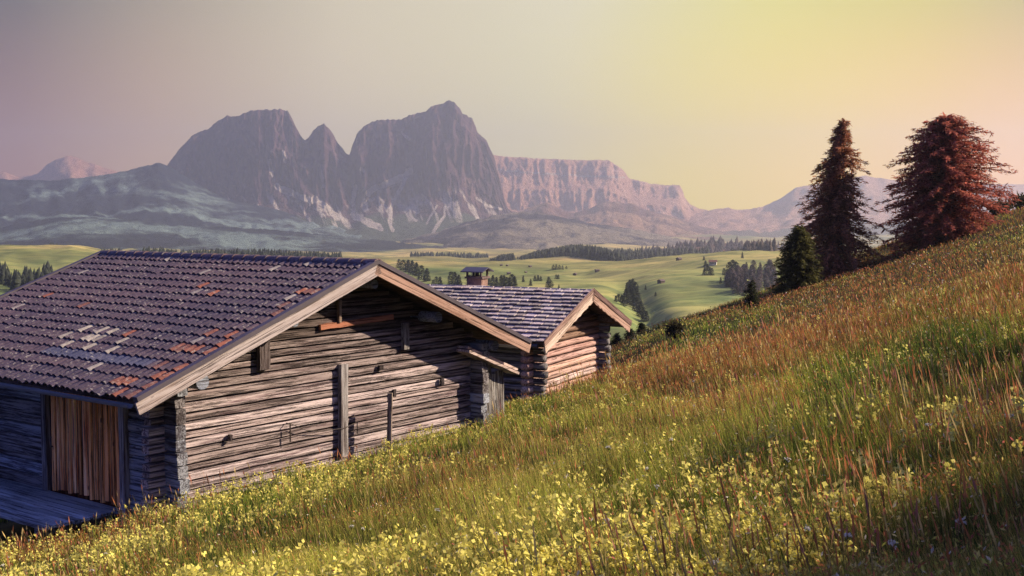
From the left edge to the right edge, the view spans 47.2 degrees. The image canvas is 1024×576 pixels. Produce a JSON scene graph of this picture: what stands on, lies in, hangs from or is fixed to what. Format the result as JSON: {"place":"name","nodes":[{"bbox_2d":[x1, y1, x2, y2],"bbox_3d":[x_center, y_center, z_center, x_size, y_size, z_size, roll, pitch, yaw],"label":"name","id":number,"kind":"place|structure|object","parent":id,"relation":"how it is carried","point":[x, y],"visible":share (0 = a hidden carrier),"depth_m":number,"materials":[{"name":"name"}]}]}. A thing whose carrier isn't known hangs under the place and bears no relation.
{"place":"outdoors","nodes":[
{"label":"outdoors","id":0,"kind":"place"},
{"bbox_2d":[0,156,116,180],"bbox_3d":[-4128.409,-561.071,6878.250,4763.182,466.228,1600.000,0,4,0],"label":"distant peak","id":1,"kind":"structure","parent":0,"point":[66,167],"depth_m":7158.86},
{"bbox_2d":[0,163,398,242],"bbox_3d":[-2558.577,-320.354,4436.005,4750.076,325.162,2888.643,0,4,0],"label":"shoulder ridge","id":2,"kind":"structure","parent":0,"point":[160,193],"depth_m":4246.99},
{"bbox_2d":[0,214,434,251],"bbox_3d":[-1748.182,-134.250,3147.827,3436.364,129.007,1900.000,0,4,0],"label":"wooded ridge","id":3,"kind":"structure","parent":0,"point":[105,233],"depth_m":3057.42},
{"bbox_2d":[167,100,513,241],"bbox_3d":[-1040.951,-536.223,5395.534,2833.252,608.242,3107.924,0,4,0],"label":"rocky massif","id":4,"kind":"structure","parent":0,"point":[432,169],"depth_m":4892.01,"materials":[{"name":"stone"}]},
{"bbox_2d":[0,234,902,341],"bbox_3d":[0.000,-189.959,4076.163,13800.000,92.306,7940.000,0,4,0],"label":"valley ground","id":5,"kind":"structure","parent":0,"point":[686,288],"depth_m":863.97,"materials":[{"name":"plant"}]},
{"bbox_2d":[0,261,52,288],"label":"broadleaf wood","id":6,"kind":"object","parent":5,"relation":"on","point":[16,279],"visible":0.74,"depth_m":616.38,"materials":[{"name":"plant"}]},
{"bbox_2d":[100,246,342,257],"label":"conifer wood","id":7,"kind":"object","parent":5,"relation":"on","point":[254,251],"visible":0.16,"depth_m":1175.36,"materials":[{"name":"plant"}]},
{"bbox_2d":[398,260,406,270],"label":"valley tree","id":8,"kind":"object","parent":5,"relation":"on","point":[403,268],"visible":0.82,"depth_m":959.88,"materials":[{"name":"plant"}]},
{"bbox_2d":[403,260,409,271],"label":"valley tree","id":9,"kind":"object","parent":5,"relation":"on","point":[407,265],"visible":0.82,"depth_m":947.26,"materials":[{"name":"plant"}]},
{"bbox_2d":[408,260,414,274],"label":"valley tree","id":10,"kind":"object","parent":5,"relation":"on","point":[412,265],"visible":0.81,"depth_m":918.12,"materials":[{"name":"plant"}]},
{"bbox_2d":[412,262,420,275],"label":"valley tree","id":11,"kind":"object","parent":5,"relation":"on","point":[415,272],"visible":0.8,"depth_m":839.34,"materials":[{"name":"plant"}]},
{"bbox_2d":[417,265,425,279],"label":"valley tree","id":12,"kind":"object","parent":5,"relation":"on","point":[421,271],"visible":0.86,"depth_m":802.09,"materials":[{"name":"plant"}]},
{"bbox_2d":[422,268,430,281],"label":"valley tree","id":13,"kind":"object","parent":5,"relation":"on","point":[426,272],"visible":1,"depth_m":747.91,"materials":[{"name":"plant"}]},
{"bbox_2d":[410,251,488,257],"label":"conifer wood","id":14,"kind":"object","parent":5,"relation":"on","point":[464,255],"visible":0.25,"depth_m":1937.43,"materials":[{"name":"plant"}]},
{"bbox_2d":[447,271,455,284],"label":"valley tree","id":15,"kind":"object","parent":5,"relation":"on","point":[451,282],"visible":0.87,"depth_m":706.34,"materials":[{"name":"plant"}]},
{"bbox_2d":[455,274,461,284],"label":"valley tree","id":16,"kind":"object","parent":5,"relation":"on","point":[457,280],"visible":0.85,"depth_m":713.75,"materials":[{"name":"plant"}]},
{"bbox_2d":[490,275,494,285],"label":"valley tree","id":17,"kind":"object","parent":5,"relation":"on","point":[492,280],"visible":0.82,"depth_m":691.72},
{"bbox_2d":[498,275,504,285],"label":"valley tree","id":18,"kind":"object","parent":5,"relation":"on","point":[501,279],"visible":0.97,"depth_m":686.61,"materials":[{"name":"plant"}]},
{"bbox_2d":[511,276,516,286],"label":"valley tree","id":19,"kind":"object","parent":5,"relation":"on","point":[514,280],"visible":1,"depth_m":681.69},
{"bbox_2d":[489,244,635,260],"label":"conifer wood","id":20,"kind":"object","parent":5,"relation":"on","point":[594,253],"visible":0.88,"depth_m":1394.76,"materials":[{"name":"plant"}]},
{"bbox_2d":[620,296,626,305],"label":"valley tree","id":21,"kind":"object","parent":5,"relation":"on","point":[623,300],"visible":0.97,"depth_m":551.45,"materials":[{"name":"plant"}]},
{"bbox_2d":[623,289,631,304],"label":"valley tree","id":22,"kind":"object","parent":5,"relation":"on","point":[627,296],"visible":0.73,"depth_m":600.28,"materials":[{"name":"plant"}]},
{"bbox_2d":[625,284,632,301],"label":"valley tree","id":23,"kind":"object","parent":5,"relation":"on","point":[630,287],"visible":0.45,"depth_m":615.27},
{"bbox_2d":[630,289,636,304],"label":"valley tree","id":24,"kind":"object","parent":5,"relation":"on","point":[633,294],"visible":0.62,"depth_m":602.99,"materials":[{"name":"plant"}]},
{"bbox_2d":[631,296,639,310],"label":"valley tree","id":25,"kind":"object","parent":5,"relation":"on","point":[637,301],"visible":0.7,"depth_m":568.48,"materials":[{"name":"plant"}]},
{"bbox_2d":[636,304,641,316],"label":"valley tree","id":26,"kind":"object","parent":5,"relation":"on","point":[638,311],"visible":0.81,"depth_m":531.83,"materials":[{"name":"plant"}]},
{"bbox_2d":[642,311,649,321],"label":"valley tree","id":27,"kind":"object","parent":5,"relation":"on","point":[646,316],"visible":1,"depth_m":514.71,"materials":[{"name":"plant"}]},
{"bbox_2d":[614,246,709,258],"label":"conifer wood","id":28,"kind":"object","parent":5,"relation":"on","point":[640,253],"visible":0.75,"depth_m":1625.96,"materials":[{"name":"plant"}]},
{"bbox_2d":[708,260,716,265],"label":"farmhouse","id":29,"kind":"object","parent":5,"relation":"on","point":[712,262],"visible":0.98,"depth_m":813.58,"materials":[{"name":"paint"}]},
{"bbox_2d":[725,274,731,286],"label":"valley tree","id":30,"kind":"object","parent":5,"relation":"on","point":[729,281],"visible":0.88,"depth_m":624.55,"materials":[{"name":"plant"}]},
{"bbox_2d":[731,281,739,293],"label":"valley tree","id":31,"kind":"object","parent":5,"relation":"on","point":[736,284],"visible":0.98,"depth_m":575.43,"materials":[{"name":"plant"}]},
{"bbox_2d":[742,238,777,250],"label":"broadleaf wood","id":32,"kind":"object","parent":5,"relation":"on","point":[761,245],"visible":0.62,"depth_m":1237.79,"materials":[{"name":"plant"}]},
{"bbox_2d":[0,206,1023,575],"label":"meadow","id":33,"kind":"structure","parent":0,"point":[6,528],"depth_m":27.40,"materials":[{"name":"plant"}]},
{"bbox_2d":[0,250,531,526],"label":"log barn","id":34,"kind":"structure","parent":33,"relation":"on","point":[124,375],"depth_m":25.54,"materials":[{"name":"wood"}]},
{"bbox_2d":[0,478,122,536],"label":"wooden deck","id":35,"kind":"structure","parent":34,"relation":"attached to","point":[35,508],"depth_m":23.54,"materials":[{"name":"grey wood"}]},
{"bbox_2d":[50,390,119,515],"bbox_3d":[-8.830,3.177,24.254,2.822,2.779,0.172,3,5,37],"label":"door","id":36,"kind":"structure","parent":34,"relation":"in","point":[84,440],"depth_m":24.24,"materials":[{"name":"wood"}]},
{"bbox_2d":[479,366,503,422],"bbox_3d":[-0.503,2.882,30.404,0.130,1.776,0.990,3,5,37],"label":"plank screen","id":37,"kind":"object","parent":34,"relation":"attached to","point":[496,388],"visible":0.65,"depth_m":30.52,"materials":[{"name":"wood"}]},
{"bbox_2d":[386,393,392,451],"bbox_3d":[-2.810,3.244,26.907,0.144,1.677,0.162,0,4,0],"label":"fence stake","id":38,"kind":"object","parent":33,"relation":"on","point":[389,416],"visible":0.66,"depth_m":26.85,"materials":[{"name":"wood"}]},
{"bbox_2d":[470,562,492,575],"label":"yellow flower","id":39,"kind":"object","parent":33,"relation":"on","point":[485,572],"visible":1,"depth_m":5.12,"materials":[{"name":"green plant"}]},
{"bbox_2d":[482,563,508,575],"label":"yellow flower","id":40,"kind":"object","parent":33,"relation":"on","point":[493,566],"visible":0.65,"depth_m":6.75,"materials":[{"name":"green plant"}]},
{"bbox_2d":[488,556,512,575],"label":"yellow flower","id":41,"kind":"object","parent":33,"relation":"on","point":[502,560],"visible":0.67,"depth_m":7.06,"materials":[{"name":"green plant"}]},
{"bbox_2d":[496,562,506,575],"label":"yellow flower","id":42,"kind":"object","parent":33,"relation":"on","point":[499,569],"visible":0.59,"depth_m":6.89,"materials":[{"name":"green plant"}]},
{"bbox_2d":[0,285,1023,575],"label":"wildflowers","id":43,"kind":"object","parent":33,"relation":"on","point":[362,571],"visible":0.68,"depth_m":10.12,"materials":[{"name":"yellow plant"}]},
{"bbox_2d":[509,564,539,575],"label":"yellow flower","id":44,"kind":"object","parent":33,"relation":"on","point":[526,569],"visible":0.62,"depth_m":5.55,"materials":[{"name":"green plant"}]},
{"bbox_2d":[427,267,631,403],"bbox_3d":[-2.603,1.725,42.184,11.820,4.916,7.728,2,4,26],"label":"log hut","id":45,"kind":"object","parent":33,"relation":"on","point":[562,328],"visible":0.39,"depth_m":39.38,"materials":[{"name":"brown wood"}]},
{"bbox_2d":[518,538,553,575],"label":"yellow flower","id":46,"kind":"object","parent":33,"relation":"on","point":[531,547],"visible":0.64,"depth_m":5.68,"materials":[{"name":"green plant"}]},
{"bbox_2d":[525,554,556,575],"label":"yellow flower","id":47,"kind":"object","parent":33,"relation":"on","point":[542,557],"visible":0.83,"depth_m":5.40,"materials":[{"name":"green plant"}]},
{"bbox_2d":[536,546,559,573],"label":"yellow flower","id":48,"kind":"object","parent":33,"relation":"on","point":[541,549],"visible":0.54,"depth_m":6.90,"materials":[{"name":"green plant"}]},
{"bbox_2d":[541,544,554,563],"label":"yellow flower","id":49,"kind":"object","parent":33,"relation":"on","point":[549,547],"visible":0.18,"depth_m":7.04,"materials":[{"name":"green plant"}]},
{"bbox_2d":[549,544,575,574],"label":"yellow flower","id":50,"kind":"object","parent":33,"relation":"on","point":[557,547],"visible":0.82,"depth_m":6.87,"materials":[{"name":"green plant"}]},
{"bbox_2d":[559,558,575,575],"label":"yellow flower","id":51,"kind":"object","parent":33,"relation":"on","point":[562,561],"visible":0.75,"depth_m":6.87,"materials":[{"name":"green plant"}]},
{"bbox_2d":[568,559,585,574],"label":"yellow flower","id":52,"kind":"object","parent":33,"relation":"on","point":[574,568],"visible":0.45,"depth_m":6.90,"materials":[{"name":"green plant"}]},
{"bbox_2d":[573,551,594,572],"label":"yellow flower","id":53,"kind":"object","parent":33,"relation":"on","point":[583,553],"visible":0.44,"depth_m":6.94,"materials":[{"name":"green plant"}]},
{"bbox_2d":[576,548,595,568],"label":"yellow flower","id":54,"kind":"object","parent":33,"relation":"on","point":[581,551],"visible":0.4,"depth_m":7.11,"materials":[{"name":"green plant"}]},
{"bbox_2d":[580,555,602,575],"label":"yellow flower","id":55,"kind":"object","parent":33,"relation":"on","point":[587,563],"visible":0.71,"depth_m":6.64,"materials":[{"name":"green plant"}]},
{"bbox_2d":[610,332,622,346],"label":"young spruce","id":56,"kind":"object","parent":33,"relation":"on","point":[616,339],"visible":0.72,"depth_m":78.26,"materials":[{"name":"green plant"}]},
{"bbox_2d":[608,551,630,575],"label":"yellow flower","id":57,"kind":"object","parent":33,"relation":"on","point":[612,565],"visible":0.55,"depth_m":6.59,"materials":[{"name":"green plant"}]},
{"bbox_2d":[608,540,631,568],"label":"yellow flower","id":58,"kind":"object","parent":33,"relation":"on","point":[622,548],"visible":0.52,"depth_m":6.74,"materials":[{"name":"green plant"}]},
{"bbox_2d":[622,329,635,340],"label":"young spruce","id":59,"kind":"object","parent":33,"relation":"on","point":[630,333],"visible":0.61,"depth_m":79.27,"materials":[{"name":"green plant"}]},
{"bbox_2d":[618,552,647,575],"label":"yellow flower","id":60,"kind":"object","parent":33,"relation":"on","point":[628,567],"visible":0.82,"depth_m":6.35,"materials":[{"name":"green plant"}]},
{"bbox_2d":[627,540,645,570],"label":"yellow flower","id":61,"kind":"object","parent":33,"relation":"on","point":[635,548],"visible":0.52,"depth_m":6.81,"materials":[{"name":"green plant"}]},
{"bbox_2d":[629,525,650,550],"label":"yellow flower","id":62,"kind":"object","parent":33,"relation":"on","point":[642,532],"visible":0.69,"depth_m":6.86,"materials":[{"name":"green plant"}]},
{"bbox_2d":[634,323,646,334],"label":"young spruce","id":63,"kind":"object","parent":33,"relation":"on","point":[642,326],"visible":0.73,"depth_m":80.20,"materials":[{"name":"green plant"}]},
{"bbox_2d":[634,549,654,575],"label":"yellow flower","id":64,"kind":"object","parent":33,"relation":"on","point":[643,555],"visible":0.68,"depth_m":6.34,"materials":[{"name":"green plant"}]},
{"bbox_2d":[644,533,672,575],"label":"yellow flower","id":65,"kind":"object","parent":33,"relation":"on","point":[647,541],"visible":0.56,"depth_m":6.47,"materials":[{"name":"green plant"}]},
{"bbox_2d":[647,537,670,568],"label":"yellow flower","id":66,"kind":"object","parent":33,"relation":"on","point":[655,554],"visible":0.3,"depth_m":6.79,"materials":[{"name":"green plant"}]},
{"bbox_2d":[650,560,676,575],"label":"yellow flower","id":67,"kind":"object","parent":33,"relation":"on","point":[656,565],"visible":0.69,"depth_m":5.93,"materials":[{"name":"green plant"}]},
{"bbox_2d":[663,320,685,337],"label":"bush","id":68,"kind":"object","parent":33,"relation":"on","point":[675,328],"visible":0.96,"depth_m":60.04,"materials":[{"name":"green plant"}]},
{"bbox_2d":[666,552,697,575],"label":"yellow flower","id":69,"kind":"object","parent":33,"relation":"on","point":[686,560],"visible":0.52,"depth_m":5.89,"materials":[{"name":"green plant"}]},
{"bbox_2d":[677,554,700,575],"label":"yellow flower","id":70,"kind":"object","parent":33,"relation":"on","point":[694,556],"visible":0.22,"depth_m":6.17,"materials":[{"name":"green plant"}]},
{"bbox_2d":[686,521,704,557],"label":"yellow flower","id":71,"kind":"object","parent":33,"relation":"on","point":[696,534],"visible":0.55,"depth_m":6.99,"materials":[{"name":"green plant"}]},
{"bbox_2d":[688,555,716,575],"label":"yellow flower","id":72,"kind":"object","parent":33,"relation":"on","point":[701,564],"visible":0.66,"depth_m":5.63,"materials":[{"name":"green plant"}]},
{"bbox_2d":[692,507,717,554],"bbox_3d":[1.126,1.530,6.865,0.149,0.484,0.131,0,4,8],"label":"yellow flower","id":73,"kind":"object","parent":33,"relation":"on","point":[709,513],"visible":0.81,"depth_m":6.84,"materials":[{"name":"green plant"}]},
{"bbox_2d":[702,554,726,575],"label":"yellow flower","id":74,"kind":"object","parent":33,"relation":"on","point":[721,557],"visible":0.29,"depth_m":5.96,"materials":[{"name":"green plant"}]},
{"bbox_2d":[704,533,728,560],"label":"yellow flower","id":75,"kind":"object","parent":33,"relation":"on","point":[706,540],"visible":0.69,"depth_m":6.33,"materials":[{"name":"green plant"}]},
{"bbox_2d":[708,541,728,560],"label":"yellow flower","id":76,"kind":"object","parent":33,"relation":"on","point":[718,543],"visible":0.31,"depth_m":6.42,"materials":[{"name":"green plant"}]},
{"bbox_2d":[718,561,747,575],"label":"yellow flower","id":77,"kind":"object","parent":33,"relation":"on","point":[725,570],"visible":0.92,"depth_m":5.26,"materials":[{"name":"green plant"}]},
{"bbox_2d":[735,509,756,538],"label":"yellow flower","id":78,"kind":"object","parent":33,"relation":"on","point":[754,512],"visible":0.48,"depth_m":6.86,"materials":[{"name":"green plant"}]},
{"bbox_2d":[732,518,761,565],"bbox_3d":[1.267,1.482,6.405,0.202,0.482,0.134,6,10,-10],"label":"yellow flower","id":79,"kind":"object","parent":33,"relation":"on","point":[746,521],"visible":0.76,"depth_m":6.36,"materials":[{"name":"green plant"}]},
{"bbox_2d":[740,279,760,310],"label":"young spruce","id":80,"kind":"object","parent":33,"relation":"on","point":[753,298],"visible":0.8,"depth_m":66.04,"materials":[{"name":"green plant"}]},
{"bbox_2d":[740,565,766,572],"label":"yellow flower","id":81,"kind":"object","parent":33,"relation":"on","point":[755,568],"visible":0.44,"depth_m":5.47,"materials":[{"name":"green plant"}]},
{"bbox_2d":[741,548,770,575],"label":"yellow flower","id":82,"kind":"object","parent":33,"relation":"on","point":[756,560],"visible":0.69,"depth_m":5.47,"materials":[{"name":"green plant"}]},
{"bbox_2d":[766,514,794,561],"bbox_3d":[1.460,1.434,6.323,0.140,0.432,0.130,2,-14,-42],"label":"yellow flower","id":83,"kind":"object","parent":33,"relation":"on","point":[776,525],"visible":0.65,"depth_m":6.36,"materials":[{"name":"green plant"}]},
{"bbox_2d":[768,536,792,571],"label":"yellow flower","id":84,"kind":"object","parent":33,"relation":"on","point":[772,543],"visible":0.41,"depth_m":5.91,"materials":[{"name":"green plant"}]},
{"bbox_2d":[766,542,800,572],"bbox_3d":[1.323,1.428,5.582,0.181,0.426,0.165,-7,5,12],"label":"yellow flower","id":85,"kind":"object","parent":33,"relation":"on","point":[774,554],"visible":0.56,"depth_m":5.56,"materials":[{"name":"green plant"}]},
{"bbox_2d":[774,528,802,574],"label":"yellow flower","id":86,"kind":"object","parent":33,"relation":"on","point":[782,541],"visible":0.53,"depth_m":5.77,"materials":[{"name":"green plant"}]},
{"bbox_2d":[766,224,823,297],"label":"spruce tree","id":87,"kind":"object","parent":33,"relation":"on","point":[798,268],"visible":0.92,"depth_m":73.61,"materials":[{"name":"green plant"}]},
{"bbox_2d":[801,551,820,575],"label":"yellow flower","id":88,"kind":"object","parent":33,"relation":"on","point":[817,562],"visible":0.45,"depth_m":5.87,"materials":[{"name":"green plant"}]},
{"bbox_2d":[801,523,827,572],"bbox_3d":[1.560,1.429,6.044,0.140,0.421,0.131,-1,4,-18],"label":"yellow flower","id":89,"kind":"object","parent":33,"relation":"on","point":[806,542],"visible":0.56,"depth_m":6.05,"materials":[{"name":"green plant"}]},
{"bbox_2d":[825,513,841,537],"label":"yellow flower","id":90,"kind":"object","parent":33,"relation":"on","point":[833,517],"visible":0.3,"depth_m":6.60,"materials":[{"name":"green plant"}]},
{"bbox_2d":[773,118,901,281],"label":"spruce tree","id":91,"kind":"object","parent":33,"relation":"on","point":[832,229],"visible":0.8,"depth_m":79.01,"materials":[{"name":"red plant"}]},
{"bbox_2d":[828,506,854,557],"bbox_3d":[1.730,1.385,6.198,0.147,0.452,0.151,2,4,30],"label":"yellow flower","id":92,"kind":"object","parent":33,"relation":"on","point":[848,517],"visible":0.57,"depth_m":6.20,"materials":[{"name":"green plant"}]},
{"bbox_2d":[831,540,857,570],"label":"yellow flower","id":93,"kind":"object","parent":33,"relation":"on","point":[850,542],"visible":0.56,"depth_m":5.76,"materials":[{"name":"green plant"}]},
{"bbox_2d":[841,533,851,568],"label":"flower","id":94,"kind":"object","parent":33,"relation":"on","point":[849,536],"visible":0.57,"depth_m":5.53,"materials":[{"name":"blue plant"}]},
{"bbox_2d":[841,484,857,514],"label":"yellow flower","id":95,"kind":"object","parent":33,"relation":"on","point":[851,494],"visible":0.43,"depth_m":6.79,"materials":[{"name":"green plant"}]},
{"bbox_2d":[870,476,887,540],"bbox_3d":[2.113,1.315,6.764,0.120,0.452,0.108,-3,5,-37],"label":"yellow flower","id":96,"kind":"object","parent":33,"relation":"on","point":[874,489],"visible":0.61,"depth_m":6.76,"materials":[{"name":"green plant"}]},
{"bbox_2d":[870,475,896,515],"bbox_3d":[2.135,1.306,6.753,0.136,0.502,0.155,5,10,25],"label":"yellow flower","id":97,"kind":"object","parent":33,"relation":"on","point":[877,484],"visible":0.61,"depth_m":6.71,"materials":[{"name":"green plant"}]},
{"bbox_2d":[888,539,897,573],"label":"flower","id":98,"kind":"object","parent":33,"relation":"on","point":[892,543],"visible":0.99,"depth_m":4.84,"materials":[{"name":"blue plant"}]},
{"bbox_2d":[871,112,1020,257],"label":"spruce tree","id":99,"kind":"object","parent":33,"relation":"on","point":[942,203],"visible":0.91,"depth_m":78.62,"materials":[{"name":"red plant"}]},
{"bbox_2d":[955,518,966,562],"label":"flower","id":100,"kind":"object","parent":33,"relation":"on","point":[960,531],"visible":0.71,"depth_m":5.41,"materials":[{"name":"blue plant"}]},
{"bbox_2d":[986,199,1015,214],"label":"bush","id":101,"kind":"object","parent":33,"relation":"on","point":[993,212],"visible":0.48,"depth_m":97.41,"materials":[{"name":"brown plant"}]},
{"bbox_2d":[1009,191,1023,209],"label":"bush","id":102,"kind":"object","parent":33,"relation":"on","point":[1019,204],"visible":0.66,"depth_m":100.24,"materials":[{"name":"green plant"}]},
{"bbox_2d":[0,0,1023,209],"label":"sky","id":103,"kind":"structure","parent":0,"point":[735,104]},
{"bbox_2d":[405,212,695,249],"bbox_3d":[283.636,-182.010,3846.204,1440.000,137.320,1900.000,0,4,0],"label":"forest foothill","id":104,"kind":"structure","parent":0,"point":[526,230],"depth_m":3659.91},
{"bbox_2d":[493,155,709,220],"bbox_3d":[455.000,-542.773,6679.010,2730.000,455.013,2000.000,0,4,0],"label":"flat topped mountain","id":105,"kind":"structure","parent":0,"point":[572,186],"depth_m":6643.04,"materials":[{"name":"stone"}]},
{"bbox_2d":[517,201,731,239],"bbox_3d":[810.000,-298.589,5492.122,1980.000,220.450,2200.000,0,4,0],"label":"pointed hills","id":106,"kind":"structure","parent":0,"point":[625,215],"depth_m":5342.56,"materials":[{"name":"stone"}]},
{"bbox_2d":[688,175,1023,236],"bbox_3d":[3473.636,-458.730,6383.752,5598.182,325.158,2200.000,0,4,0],"label":"eastern mountain","id":107,"kind":"structure","parent":0,"point":[779,217],"depth_m":6201.23,"materials":[{"name":"stone"}]},
{"bbox_3d":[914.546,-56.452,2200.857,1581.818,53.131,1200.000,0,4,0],"label":"wooded hill","id":108,"kind":"structure","parent":0,"visible":0},
{"bbox_2d":[641,235,815,252],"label":"conifer wood","id":109,"kind":"object","parent":108,"relation":"on","point":[719,244],"visible":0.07,"depth_m":2200.72,"materials":[{"name":"plant"}]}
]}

